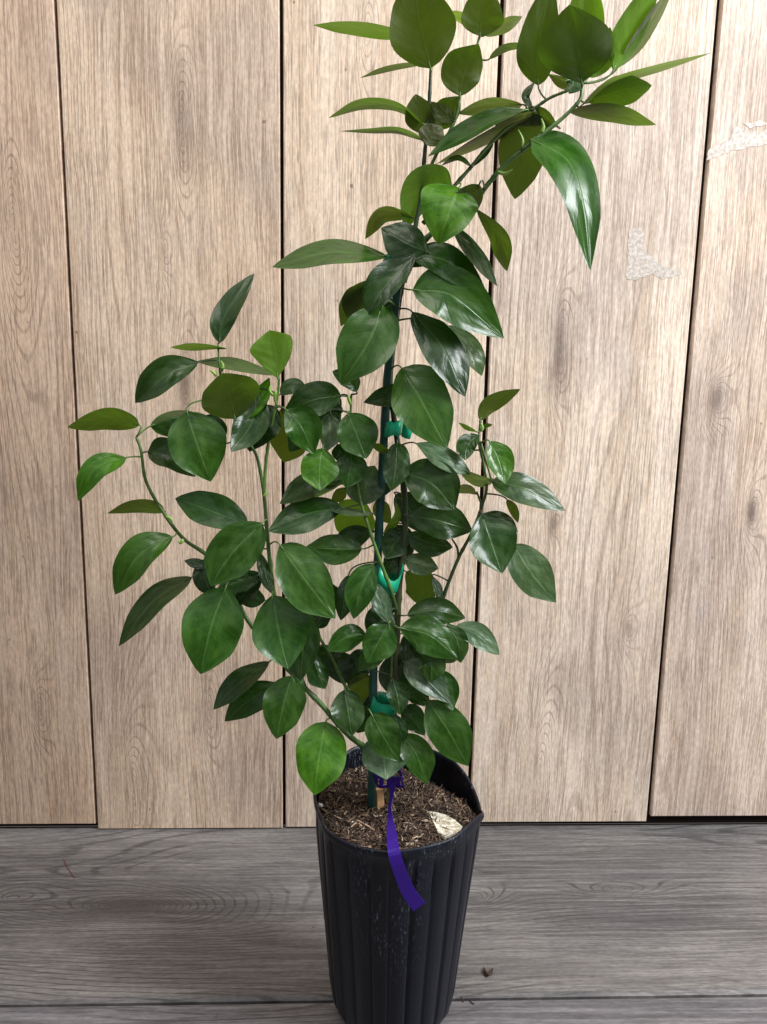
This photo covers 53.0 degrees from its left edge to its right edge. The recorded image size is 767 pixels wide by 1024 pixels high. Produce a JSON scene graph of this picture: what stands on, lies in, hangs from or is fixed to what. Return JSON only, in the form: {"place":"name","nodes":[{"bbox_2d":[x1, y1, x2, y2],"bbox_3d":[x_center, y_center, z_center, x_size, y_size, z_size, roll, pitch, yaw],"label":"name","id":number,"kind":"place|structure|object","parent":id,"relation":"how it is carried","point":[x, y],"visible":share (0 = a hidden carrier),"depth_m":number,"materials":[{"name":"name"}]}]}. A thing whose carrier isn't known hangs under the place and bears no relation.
{"place":"outdoors","nodes":[
{"label":"outdoors","id":0,"kind":"place"},
{"bbox_2d":[0,823,766,1023],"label":"floor","id":1,"kind":"structure","parent":0,"point":[615,924],"depth_m":0.85,"materials":[{"name":"grey wood"}]},
{"bbox_2d":[0,0,766,828],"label":"plank wall","id":2,"kind":"structure","parent":1,"relation":"on","point":[172,172],"depth_m":0.93,"materials":[{"name":"brown wood"}]},
{"bbox_2d":[313,746,483,1023],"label":"plant pot","id":3,"kind":"object","parent":1,"relation":"on","point":[393,957],"visible":0.8,"depth_m":0.66,"materials":[{"name":"black plastic"}]},
{"bbox_2d":[318,766,476,849],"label":"potting soil","id":4,"kind":"structure","parent":3,"relation":"in","point":[344,797],"depth_m":0.69,"materials":[{"name":"brown soil"}]},
{"bbox_2d":[376,787,383,810],"bbox_3d":[-0.003,0.258,0.693,0.010,0.020,0.012,1,10,-2],"label":"wood stub","id":5,"kind":"object","parent":4,"relation":"in","point":[379,798],"visible":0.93,"depth_m":0.69,"materials":[{"name":"brown wood"}]},
{"bbox_2d":[368,286,401,812],"bbox_3d":[0.001,0.033,0.652,0.024,0.481,0.010,-2,10,-15],"label":"plant stake","id":6,"kind":"object","parent":4,"relation":"in","point":[380,501],"visible":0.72,"depth_m":0.64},
{"bbox_2d":[370,691,395,715],"bbox_3d":[0.001,0.168,0.677,0.027,0.018,0.019,1,10,-2],"label":"plant tie","id":7,"kind":"object","parent":6,"relation":"attached to","point":[381,703],"visible":0.73,"depth_m":0.67,"materials":[{"name":"teal plastic"}]},
{"bbox_2d":[383,254,391,260],"bbox_3d":[0.009,-0.202,0.611,0.019,0.009,0.018,1,10,-2],"label":"plant tie","id":8,"kind":"object","parent":6,"relation":"attached to","point":[387,257],"visible":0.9,"depth_m":0.60,"materials":[{"name":"teal plastic"}]},
{"bbox_2d":[377,564,403,595],"bbox_3d":[0.004,0.056,0.656,0.024,0.026,0.022,1,10,-2],"label":"plant tie","id":9,"kind":"object","parent":6,"relation":"attached to","point":[382,583],"visible":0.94,"depth_m":0.65,"materials":[{"name":"teal plastic"}]},
{"bbox_2d":[384,420,411,438],"bbox_3d":[0.012,-0.069,0.635,0.026,0.016,0.018,1,10,-2],"label":"plant tie","id":10,"kind":"object","parent":6,"relation":"attached to","point":[398,428],"visible":0.85,"depth_m":0.63,"materials":[{"name":"teal plastic"}]},
{"bbox_2d":[68,0,709,804],"bbox_3d":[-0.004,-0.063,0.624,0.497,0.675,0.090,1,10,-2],"label":"young tree","id":11,"kind":"object","parent":4,"relation":"on","point":[574,44],"visible":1,"depth_m":0.62,"materials":[{"name":"green plant"}]},
{"bbox_2d":[372,769,424,910],"bbox_3d":[0.008,0.271,0.661,0.031,0.092,0.101,-1,10,-13],"label":"ribbon","id":12,"kind":"object","parent":11,"relation":"hanging from","point":[413,898],"visible":0.86,"depth_m":0.62,"materials":[{"name":"fabric"}]},
{"bbox_2d":[429,811,461,839],"bbox_3d":[0.055,0.272,0.670,0.024,0.007,0.042,0,10,-8],"label":"bark flake","id":13,"kind":"object","parent":4,"relation":"on","point":[451,824],"visible":1,"depth_m":0.67,"materials":[{"name":"beige wood"}]},
{"bbox_2d":[483,967,492,976],"bbox_3d":[0.108,0.469,0.785,0.011,0.004,0.012,1,10,-2],"label":"bark crumb","id":14,"kind":"object","parent":1,"relation":"on","point":[487,973],"visible":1,"depth_m":0.78,"materials":[{"name":"wood"}]}
]}

